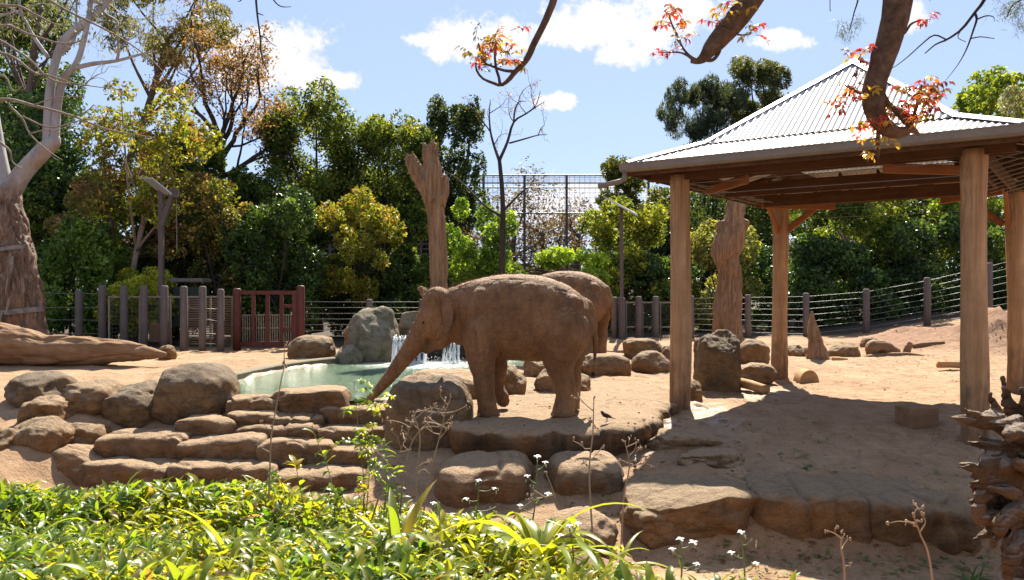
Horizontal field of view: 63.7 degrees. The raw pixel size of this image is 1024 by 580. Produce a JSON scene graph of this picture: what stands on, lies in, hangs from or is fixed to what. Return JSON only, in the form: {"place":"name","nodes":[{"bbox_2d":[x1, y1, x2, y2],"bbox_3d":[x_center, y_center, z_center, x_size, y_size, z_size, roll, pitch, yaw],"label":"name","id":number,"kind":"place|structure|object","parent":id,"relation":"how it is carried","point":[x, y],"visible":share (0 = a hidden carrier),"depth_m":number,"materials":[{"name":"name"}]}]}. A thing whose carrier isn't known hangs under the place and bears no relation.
{"place":"outdoors","nodes":[
{"label":"outdoors","id":0,"kind":"place"},
{"bbox_2d":[239,360,523,400],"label":"pond water","id":1,"kind":"structure","parent":0,"point":[348,376],"depth_m":20.98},
{"bbox_2d":[0,293,1023,579],"bbox_3d":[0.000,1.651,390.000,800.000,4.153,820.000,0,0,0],"label":"ground","id":2,"kind":"structure","parent":0,"point":[868,401],"depth_m":13.37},
{"bbox_2d":[10,159,69,312],"bbox_3d":[-21.775,-1.710,36.178,4.799,8.338,3.606,0,0,0],"label":"evergreen tree","id":3,"kind":"object","parent":2,"relation":"on","point":[37,204],"visible":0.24,"depth_m":35.01,"materials":[{"name":"green plant"}]},
{"bbox_2d":[4,371,77,407],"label":"boulder","id":4,"kind":"object","parent":2,"relation":"on","point":[19,390],"visible":0.58,"depth_m":16.14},
{"bbox_2d":[13,416,74,452],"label":"boulder","id":5,"kind":"object","parent":2,"relation":"on","point":[47,434],"visible":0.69,"depth_m":14.47,"materials":[{"name":"stone"}]},
{"bbox_2d":[0,0,88,145],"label":"evergreen tree","id":6,"kind":"object","parent":2,"relation":"on","point":[19,43],"visible":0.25,"depth_m":45.11,"materials":[{"name":"green plant"}]},
{"bbox_2d":[17,394,75,424],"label":"boulder","id":7,"kind":"object","parent":2,"relation":"on","point":[51,405],"visible":0.6,"depth_m":15.24,"materials":[{"name":"stone"}]},
{"bbox_2d":[0,80,98,299],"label":"evergreen tree","id":8,"kind":"object","parent":2,"relation":"on","point":[52,164],"visible":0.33,"depth_m":36.94,"materials":[{"name":"green plant"}]},
{"bbox_2d":[0,0,131,141],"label":"eucalyptus","id":9,"kind":"object","parent":2,"relation":"on","point":[31,85],"visible":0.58,"depth_m":40.11,"materials":[{"name":"green plant"}]},
{"bbox_2d":[51,443,103,476],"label":"boulder","id":10,"kind":"object","parent":2,"relation":"on","point":[67,457],"visible":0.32,"depth_m":14.39,"materials":[{"name":"stone"}]},
{"bbox_2d":[0,322,166,365],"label":"fallen log","id":11,"kind":"object","parent":2,"relation":"on","point":[19,345],"visible":0.92,"depth_m":22.28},
{"bbox_2d":[35,214,132,339],"bbox_3d":[-17.796,-0.242,33.422,4.222,5.505,3.242,0,0,0],"label":"broad leaved shrub","id":12,"kind":"object","parent":2,"relation":"on","point":[94,267],"visible":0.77,"depth_m":32.65,"materials":[{"name":"green plant"}]},
{"bbox_2d":[71,422,111,444],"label":"boulder","id":13,"kind":"object","parent":2,"relation":"on","point":[89,433],"visible":0.45,"depth_m":15.11,"materials":[{"name":"stone"}]},
{"bbox_2d":[61,378,122,415],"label":"boulder","id":14,"kind":"object","parent":2,"relation":"on","point":[85,397],"visible":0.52,"depth_m":15.93,"materials":[{"name":"stone"}]},
{"bbox_2d":[0,0,192,334],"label":"gum tree","id":15,"kind":"object","parent":2,"relation":"on","point":[22,301],"visible":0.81,"depth_m":26.33,"materials":[{"name":"grey plant"}]},
{"bbox_2d":[0,0,170,168],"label":"tree branches","id":16,"kind":"object","parent":15,"relation":"attached to","point":[7,100],"visible":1,"depth_m":15.49,"materials":[{"name":"grey plant"}]},
{"bbox_2d":[101,379,157,428],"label":"boulder","id":17,"kind":"object","parent":2,"relation":"on","point":[128,406],"visible":0.56,"depth_m":15.94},
{"bbox_2d":[46,285,223,351],"bbox_3d":[-14.665,1.124,30.550,9.238,2.633,0.791,0,0,18],"label":"post fence","id":18,"kind":"object","parent":2,"relation":"on","point":[101,307],"visible":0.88,"depth_m":29.76,"materials":[{"name":"wood"}]},
{"bbox_2d":[43,162,227,283],"bbox_3d":[-16.016,-1.528,35.449,6.912,7.864,4.908,0,0,0],"label":"rust leaved shrub","id":19,"kind":"object","parent":2,"relation":"on","point":[102,191],"visible":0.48,"depth_m":34.44,"materials":[{"name":"brown plant"}]},
{"bbox_2d":[92,266,178,342],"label":"yellow green shrub","id":20,"kind":"object","parent":2,"relation":"on","point":[132,281],"visible":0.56,"depth_m":32.01,"materials":[{"name":"green plant"}]},
{"bbox_2d":[73,77,240,341],"bbox_3d":[-14.826,-3.006,34.128,6.357,10.862,4.942,0,0,0],"label":"young tree","id":21,"kind":"object","parent":2,"relation":"on","point":[148,199],"visible":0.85,"depth_m":32.87,"materials":[{"name":"green plant"}]},
{"bbox_2d":[142,177,178,347],"bbox_3d":[-13.036,-1.060,30.891,1.093,6.510,2.432,0,0,-34],"label":"solar lamp pole","id":22,"kind":"object","parent":2,"relation":"on","point":[172,193],"visible":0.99,"depth_m":31.11,"materials":[{"name":"grey metal"}]},
{"bbox_2d":[106,187,216,339],"bbox_3d":[-15.786,-1.272,37.431,4.821,7.423,3.416,0,0,0],"label":"dark shrub","id":23,"kind":"object","parent":2,"relation":"on","point":[181,266],"visible":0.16,"depth_m":37.35,"materials":[{"name":"green plant"}]},
{"bbox_2d":[95,0,243,226],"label":"eucalyptus","id":24,"kind":"object","parent":2,"relation":"on","point":[219,24],"visible":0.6,"depth_m":43.41,"materials":[{"name":"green plant"}]},
{"bbox_2d":[110,125,228,331],"bbox_3d":[-16.331,-2.874,39.754,5.063,10.599,3.629,0,0,11],"label":"evergreen tree","id":25,"kind":"object","parent":2,"relation":"on","point":[213,163],"visible":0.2,"depth_m":39.66,"materials":[{"name":"green plant"}]},
{"bbox_2d":[108,296,232,347],"bbox_3d":[-12.730,1.196,30.707,4.678,1.942,0.245,0,0,0],"label":"screen fence","id":26,"kind":"object","parent":2,"relation":"on","point":[154,331],"visible":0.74,"depth_m":30.71,"materials":[{"name":"wood"}]},
{"bbox_2d":[170,278,211,327],"bbox_3d":[-12.836,0.509,32.980,1.300,1.947,1.020,0,0,0],"label":"bin","id":27,"kind":"object","parent":2,"relation":"on","point":[193,291],"visible":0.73,"depth_m":32.55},
{"bbox_2d":[151,362,240,424],"bbox_3d":[-6.396,2.195,16.633,1.812,1.483,1.641,0,0,0],"label":"boulder","id":28,"kind":"object","parent":2,"relation":"on","point":[182,391],"visible":0.66,"depth_m":15.97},
{"bbox_2d":[179,180,265,342],"bbox_3d":[-12.039,-1.059,34.542,3.496,6.986,2.628,0,0,0],"label":"dark shrub","id":29,"kind":"object","parent":2,"relation":"on","point":[209,262],"visible":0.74,"depth_m":34.18,"materials":[{"name":"green plant"}]},
{"bbox_2d":[141,0,306,333],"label":"rust crowned tree","id":30,"kind":"object","parent":2,"relation":"on","point":[238,73],"visible":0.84,"depth_m":40.35,"materials":[{"name":"brown plant"}]},
{"bbox_2d":[67,385,385,501],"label":"stone terrace","id":31,"kind":"structure","parent":2,"relation":"on","point":[209,448],"depth_m":14.81,"materials":[{"name":"stone"}]},
{"bbox_2d":[222,164,285,259],"bbox_3d":[-12.506,-1.876,39.908,3.244,8.611,2.452,0,0,0],"label":"evergreen tree","id":32,"kind":"object","parent":2,"relation":"on","point":[246,183],"visible":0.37,"depth_m":39.57,"materials":[{"name":"green plant"}]},
{"bbox_2d":[233,285,304,350],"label":"timber gate","id":33,"kind":"structure","parent":2,"relation":"on","point":[297,306],"depth_m":30.35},
{"bbox_2d":[218,182,328,340],"bbox_3d":[-10.160,-0.815,35.126,4.379,7.570,3.324,0,0,0],"label":"dark shrub","id":34,"kind":"object","parent":2,"relation":"on","point":[293,213],"visible":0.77,"depth_m":34.69,"materials":[{"name":"green plant"}]},
{"bbox_2d":[234,357,337,379],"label":"pond kerb","id":35,"kind":"structure","parent":2,"relation":"on","point":[242,374],"depth_m":22.37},
{"bbox_2d":[270,191,336,310],"bbox_3d":[-10.126,-1.208,40.147,3.200,7.254,3.181,0,0,23],"label":"evergreen tree","id":36,"kind":"object","parent":2,"relation":"on","point":[320,238],"visible":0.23,"depth_m":39.52,"materials":[{"name":"green plant"}]},
{"bbox_2d":[254,75,364,331],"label":"evergreen tree","id":37,"kind":"object","parent":2,"relation":"on","point":[333,139],"visible":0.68,"depth_m":41.95,"materials":[{"name":"green plant"}]},
{"bbox_2d":[287,335,335,358],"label":"boulder","id":38,"kind":"object","parent":2,"relation":"on","point":[312,346],"visible":0.76,"depth_m":25.00,"materials":[{"name":"stone"}]},
{"bbox_2d":[333,378,384,513],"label":"leafy weed","id":39,"kind":"object","parent":2,"relation":"on","point":[370,441],"visible":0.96,"depth_m":6.79,"materials":[{"name":"green plant"}]},
{"bbox_2d":[313,185,406,310],"bbox_3d":[-6.824,-1.143,36.938,4.125,7.144,3.161,0,0,0],"label":"golden shrub","id":40,"kind":"object","parent":2,"relation":"on","point":[364,247],"visible":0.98,"depth_m":36.43,"materials":[{"name":"yellow plant"}]},
{"bbox_2d":[298,254,421,335],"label":"dark shrub","id":41,"kind":"object","parent":2,"relation":"on","point":[391,290],"visible":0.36,"depth_m":37.37,"materials":[{"name":"green plant"}]},
{"bbox_2d":[347,306,401,361],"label":"boulder","id":42,"kind":"object","parent":2,"relation":"on","point":[372,333],"visible":0.68,"depth_m":25.26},
{"bbox_2d":[339,214,429,308],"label":"shrub","id":43,"kind":"object","parent":2,"relation":"on","point":[406,256],"visible":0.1,"depth_m":40.14,"materials":[{"name":"green plant"}]},
{"bbox_2d":[330,108,439,260],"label":"evergreen tree","id":44,"kind":"object","parent":2,"relation":"on","point":[379,135],"visible":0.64,"depth_m":42.74,"materials":[{"name":"green plant"}]},
{"bbox_2d":[0,470,796,579],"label":"ground cover","id":45,"kind":"object","parent":2,"relation":"on","point":[235,515],"visible":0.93,"depth_m":5.29,"materials":[{"name":"green plant"}]},
{"bbox_2d":[351,480,450,564],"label":"strap leaved plant","id":46,"kind":"object","parent":2,"relation":"on","point":[408,522],"visible":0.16,"depth_m":5.58,"materials":[{"name":"green plant"}]},
{"bbox_2d":[405,140,448,297],"bbox_3d":[-2.770,-1.239,27.519,1.588,7.487,0.764,0,0,0],"label":"dead trunk","id":47,"kind":"object","parent":2,"relation":"on","point":[430,180],"visible":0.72,"depth_m":27.29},
{"bbox_2d":[207,174,649,323],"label":"aviary","id":48,"kind":"object","parent":2,"relation":"on","point":[533,176],"visible":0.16,"depth_m":53.99,"materials":[{"name":"brown metal"}]},
{"bbox_2d":[384,374,473,451],"bbox_3d":[-1.332,2.562,13.609,1.425,2.313,1.863,0,0,0],"label":"boulder","id":49,"kind":"object","parent":2,"relation":"on","point":[414,395],"visible":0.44,"depth_m":12.89,"materials":[{"name":"stone"}]},
{"bbox_2d":[395,368,476,399],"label":"boulder","id":50,"kind":"object","parent":2,"relation":"on","point":[465,375],"visible":0.23,"depth_m":16.08,"materials":[{"name":"stone"}]},
{"bbox_2d":[426,93,490,286],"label":"narrow tree","id":51,"kind":"object","parent":2,"relation":"on","point":[462,122],"visible":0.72,"depth_m":45.16,"materials":[{"name":"green plant"}]},
{"bbox_2d":[305,297,617,337],"bbox_3d":[-1.813,1.340,31.211,11.740,2.158,0.544,0,0,-5],"label":"cable fence","id":52,"kind":"object","parent":2,"relation":"on","point":[614,330],"visible":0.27,"depth_m":31.08,"materials":[{"name":"metal"}]},
{"bbox_2d":[398,246,526,333],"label":"dark shrub","id":53,"kind":"object","parent":2,"relation":"on","point":[417,279],"visible":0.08,"depth_m":38.97,"materials":[{"name":"green plant"}]},
{"bbox_2d":[446,197,519,285],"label":"bright shrub","id":54,"kind":"object","parent":2,"relation":"on","point":[484,263],"visible":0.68,"depth_m":35.31,"materials":[{"name":"green plant"}]},
{"bbox_2d":[7,340,959,578],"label":"straw","id":55,"kind":"object","parent":2,"relation":"on","point":[752,469],"visible":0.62,"depth_m":9.81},
{"bbox_2d":[434,450,534,507],"bbox_3d":[-0.385,2.812,11.655,1.425,0.951,1.604,0,0,0],"label":"boulder","id":56,"kind":"object","parent":2,"relation":"on","point":[458,475],"visible":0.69,"depth_m":11.07,"materials":[{"name":"stone"}]},
{"bbox_2d":[444,72,548,274],"bbox_3d":[-0.602,-3.126,33.585,4.358,11.335,1.897,0,0,0],"label":"bare tree","id":57,"kind":"object","parent":2,"relation":"on","point":[501,214],"visible":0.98,"depth_m":33.45,"materials":[{"name":"brown plant"}]},
{"bbox_2d":[3,320,1005,574],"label":"pebbles","id":58,"kind":"object","parent":2,"relation":"on","point":[715,474],"visible":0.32,"depth_m":11.54,"materials":[{"name":"stone"}]},
{"bbox_2d":[504,364,526,394],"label":"boulder","id":59,"kind":"object","parent":2,"relation":"on","point":[515,381],"visible":0.3,"depth_m":16.39,"materials":[{"name":"stone"}]},
{"bbox_2d":[41,145,1005,317],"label":"wood","id":60,"kind":"object","parent":2,"relation":"on","point":[664,250],"visible":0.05,"depth_m":64.18,"materials":[{"name":"green plant"}]},
{"bbox_2d":[477,154,575,271],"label":"twiggy tree","id":61,"kind":"object","parent":2,"relation":"on","point":[513,244],"visible":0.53,"depth_m":56.52,"materials":[{"name":"brown plant"}]},
{"bbox_2d":[488,188,589,273],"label":"twiggy tree","id":62,"kind":"object","parent":2,"relation":"on","point":[536,267],"visible":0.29,"depth_m":57.27,"materials":[{"name":"brown plant"}]},
{"bbox_2d":[436,502,648,579],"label":"strap leaved plant","id":63,"kind":"object","parent":2,"relation":"on","point":[532,532],"visible":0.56,"depth_m":5.43,"materials":[{"name":"green plant"}]},
{"bbox_2d":[526,184,595,272],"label":"twiggy tree","id":64,"kind":"object","parent":2,"relation":"on","point":[577,235],"visible":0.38,"depth_m":57.98,"materials":[{"name":"brown plant"}]},
{"bbox_2d":[534,369,590,391],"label":"boulder","id":65,"kind":"object","parent":2,"relation":"on","point":[543,382],"visible":0.27,"depth_m":16.70,"materials":[{"name":"stone"}]},
{"bbox_2d":[448,381,677,464],"bbox_3d":[0.945,2.603,15.358,4.674,1.195,6.672,0,0,0],"label":"rock ledge","id":66,"kind":"object","parent":2,"relation":"on","point":[543,434],"visible":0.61,"depth_m":12.72,"materials":[{"name":"stone"}]},
{"bbox_2d":[365,272,597,417],"bbox_3d":[-0.526,0.885,13.759,3.937,2.412,1.311,0,0,0],"label":"elephant","id":67,"kind":"object","parent":66,"relation":"on","point":[492,324],"visible":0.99,"depth_m":13.37},
{"bbox_2d":[533,245,611,284],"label":"bright shrub","id":68,"kind":"object","parent":2,"relation":"on","point":[557,257],"visible":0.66,"depth_m":34.33,"materials":[{"name":"green plant"}]},
{"bbox_2d":[539,269,613,355],"bbox_3d":[0.993,0.628,23.880,4.015,2.460,1.337,0,0,24],"label":"elephant","id":69,"kind":"object","parent":2,"relation":"on","point":[595,291],"visible":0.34,"depth_m":23.08},
{"bbox_2d":[543,450,624,495],"bbox_3d":[1.035,2.731,11.707,1.166,0.804,1.291,0,0,0],"label":"boulder","id":70,"kind":"object","parent":2,"relation":"on","point":[567,473],"visible":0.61,"depth_m":11.23,"materials":[{"name":"stone"}]},
{"bbox_2d":[550,506,618,556],"bbox_3d":[0.814,2.929,9.947,0.939,0.550,0.958,0,0,0],"label":"boulder","id":71,"kind":"object","parent":2,"relation":"on","point":[605,529],"visible":0.44,"depth_m":9.71,"materials":[{"name":"stone"}]},
{"bbox_2d":[530,520,680,577],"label":"strap leaved plant","id":72,"kind":"object","parent":2,"relation":"on","point":[614,550],"visible":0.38,"depth_m":5.56,"materials":[{"name":"green plant"}]},
{"bbox_2d":[581,353,631,375],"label":"boulder","id":73,"kind":"object","parent":2,"relation":"on","point":[615,365],"visible":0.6,"depth_m":20.58,"materials":[{"name":"stone"}]},
{"bbox_2d":[575,195,670,325],"bbox_3d":[4.963,-1.127,36.421,4.457,6.195,3.646,0,0,0],"label":"yellow green shrub","id":74,"kind":"object","parent":2,"relation":"on","point":[643,229],"visible":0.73,"depth_m":36.22,"materials":[{"name":"green plant"}]},
{"bbox_2d":[595,155,669,298],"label":"evergreen tree","id":75,"kind":"object","parent":2,"relation":"on","point":[630,187],"visible":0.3,"depth_m":49.95,"materials":[{"name":"green plant"}]},
{"bbox_2d":[622,338,661,358],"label":"boulder","id":76,"kind":"object","parent":2,"relation":"on","point":[632,348],"visible":0.65,"depth_m":23.49,"materials":[{"name":"stone"}]},
{"bbox_2d":[582,250,705,332],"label":"dark shrub","id":77,"kind":"object","parent":2,"relation":"on","point":[662,271],"visible":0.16,"depth_m":35.84,"materials":[{"name":"green plant"}]},
{"bbox_2d":[618,296,669,338],"bbox_3d":[5.294,1.174,31.616,2.922,1.869,0.500,0,0,0],"label":"panel fence","id":78,"kind":"object","parent":2,"relation":"on","point":[639,315],"visible":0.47,"depth_m":31.55,"materials":[{"name":"wood"}]},
{"bbox_2d":[631,350,669,373],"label":"boulder","id":79,"kind":"object","parent":2,"relation":"on","point":[649,362],"visible":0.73,"depth_m":21.65,"materials":[{"name":"stone"}]},
{"bbox_2d":[645,426,728,450],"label":"boulder","id":80,"kind":"object","parent":2,"relation":"on","point":[675,438],"visible":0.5,"depth_m":12.58,"materials":[{"name":"stone"}]},
{"bbox_2d":[619,474,759,549],"bbox_3d":[2.253,2.844,10.544,1.844,0.876,1.585,0,0,0],"label":"boulder","id":81,"kind":"object","parent":2,"relation":"on","point":[693,506],"visible":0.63,"depth_m":9.87,"materials":[{"name":"stone"}]},
{"bbox_2d":[655,72,747,287],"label":"casuarina","id":82,"kind":"object","parent":2,"relation":"on","point":[714,97],"visible":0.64,"depth_m":58.75,"materials":[{"name":"green plant"}]},
{"bbox_2d":[454,0,955,162],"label":"overhanging tree","id":83,"kind":"object","parent":2,"relation":"on","point":[877,104],"visible":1,"depth_m":5.55,"materials":[{"name":"brown plant"}]},
{"bbox_2d":[677,447,744,468],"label":"boulder","id":84,"kind":"object","parent":2,"relation":"on","point":[722,458],"visible":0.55,"depth_m":11.70,"materials":[{"name":"stone"}]},
{"bbox_2d":[693,329,741,391],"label":"boulder","id":85,"kind":"object","parent":2,"relation":"on","point":[717,362],"visible":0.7,"depth_m":17.57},
{"bbox_2d":[690,218,761,331],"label":"olive shrub","id":86,"kind":"object","parent":2,"relation":"on","point":[702,239],"visible":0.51,"depth_m":35.35,"materials":[{"name":"green plant"}]},
{"bbox_2d":[711,200,749,342],"bbox_3d":[7.546,-1.039,28.576,1.226,6.282,1.145,0,0,29],"label":"dead trunk","id":87,"kind":"object","parent":2,"relation":"on","point":[728,244],"visible":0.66,"depth_m":28.25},
{"bbox_2d":[667,191,797,318],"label":"evergreen tree","id":88,"kind":"object","parent":2,"relation":"on","point":[754,216],"visible":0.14,"depth_m":44.52,"materials":[{"name":"green plant"}]},
{"bbox_2d":[492,340,999,579],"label":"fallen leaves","id":89,"kind":"object","parent":2,"relation":"on","point":[828,552],"depth_m":9.70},
{"bbox_2d":[740,338,769,364],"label":"boulder","id":90,"kind":"object","parent":2,"relation":"on","point":[755,350],"visible":0.64,"depth_m":23.06,"materials":[{"name":"stone"}]},
{"bbox_2d":[723,55,792,299],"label":"eucalyptus","id":91,"kind":"object","parent":2,"relation":"on","point":[769,74],"visible":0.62,"depth_m":60.79,"materials":[{"name":"green plant"}]},
{"bbox_2d":[741,362,777,384],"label":"boulder","id":92,"kind":"object","parent":2,"relation":"on","point":[763,373],"visible":0.61,"depth_m":19.18,"materials":[{"name":"stone"}]},
{"bbox_2d":[743,231,856,330],"bbox_3d":[12.537,-0.241,36.420,4.935,4.644,3.581,0,0,0],"label":"dark shrub","id":93,"kind":"object","parent":2,"relation":"on","point":[816,267],"visible":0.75,"depth_m":35.37,"materials":[{"name":"green plant"}]},
{"bbox_2d":[744,471,872,542],"bbox_3d":[3.651,2.890,10.488,1.543,1.012,1.588,0,0,0],"label":"boulder","id":94,"kind":"object","parent":2,"relation":"on","point":[796,505],"visible":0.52,"depth_m":9.82,"materials":[{"name":"stone"}]},
{"bbox_2d":[598,58,1023,444],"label":"shelter","id":95,"kind":"object","parent":2,"relation":"on","point":[769,157],"visible":0.91,"depth_m":15.16,"materials":[{"name":"metal"}]},
{"bbox_2d":[806,312,829,359],"bbox_3d":[9.153,1.496,24.604,0.763,1.710,0.796,0,0,0],"label":"split stump","id":96,"kind":"object","parent":2,"relation":"on","point":[817,349],"visible":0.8,"depth_m":24.43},
{"bbox_2d":[692,262,1006,338],"bbox_3d":[13.335,0.241,31.268,13.156,3.627,1.213,0,0,7],"label":"cable fence","id":97,"kind":"object","parent":2,"relation":"on","point":[927,316],"visible":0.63,"depth_m":31.50,"materials":[{"name":"metal"}]},
{"bbox_2d":[789,167,922,314],"bbox_3d":[15.585,-2.560,37.964,6.409,8.045,6.114,0,0,0],"label":"broad leaved tree","id":98,"kind":"object","parent":2,"relation":"on","point":[874,232],"visible":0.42,"depth_m":36.49,"materials":[{"name":"green plant"}]},
{"bbox_2d":[831,239,922,321],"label":"dark shrub","id":99,"kind":"object","parent":2,"relation":"on","point":[861,255],"visible":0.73,"depth_m":35.27,"materials":[{"name":"green plant"}]},
{"bbox_2d":[796,163,960,295],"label":"evergreen tree","id":100,"kind":"object","parent":2,"relation":"on","point":[921,209],"visible":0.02,"depth_m":45.52,"materials":[{"name":"green plant"}]},
{"bbox_2d":[832,472,981,554],"bbox_3d":[4.865,2.945,10.476,1.642,1.038,1.760,0,0,0],"label":"boulder","id":101,"kind":"object","parent":2,"relation":"on","point":[951,527],"visible":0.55,"depth_m":9.73,"materials":[{"name":"stone"}]},
{"bbox_2d":[895,404,938,428],"bbox_3d":[6.735,2.115,13.732,0.520,0.360,0.420,0,0,-12],"label":"timber block","id":102,"kind":"object","parent":2,"relation":"on","point":[918,416],"depth_m":13.55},
{"bbox_2d":[885,213,994,313],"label":"dark shrub","id":103,"kind":"object","parent":2,"relation":"on","point":[929,236],"visible":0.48,"depth_m":35.27,"materials":[{"name":"green plant"}]},
{"bbox_2d":[926,196,1004,306],"bbox_3d":[20.739,-2.343,37.129,4.648,6.816,3.196,0,0,0],"label":"broad leaved tree","id":104,"kind":"object","parent":2,"relation":"on","point":[943,208],"visible":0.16,"depth_m":36.75,"materials":[{"name":"green plant"}]},
{"bbox_2d":[949,224,1006,308],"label":"dark shrub","id":105,"kind":"object","parent":2,"relation":"on","point":[993,231],"visible":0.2,"depth_m":33.85,"materials":[{"name":"green plant"}]},
{"bbox_2d":[950,65,1023,262],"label":"broad leaved tree","id":106,"kind":"object","parent":2,"relation":"on","point":[977,98],"visible":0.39,"depth_m":41.08,"materials":[{"name":"green plant"}]},
{"bbox_2d":[951,375,1023,579],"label":"root stump","id":107,"kind":"object","parent":2,"relation":"on","point":[996,486],"visible":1,"depth_m":8.01,"materials":[{"name":"wood"}]},
{"bbox_2d":[997,85,1023,122],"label":"grey leaved tree","id":108,"kind":"object","parent":2,"relation":"on","point":[1012,104],"visible":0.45,"depth_m":34.23,"materials":[{"name":"green plant"}]},
{"bbox_2d":[0,0,1023,290],"label":"sky","id":109,"kind":"structure","parent":0,"point":[601,86],"materials":[{"name":"blue"}]},
{"bbox_2d":[830,0,1023,80],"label":"casuarina branch","id":110,"kind":"object","parent":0,"point":[982,2],"visible":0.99,"depth_m":7.49,"materials":[{"name":"brown plant"}]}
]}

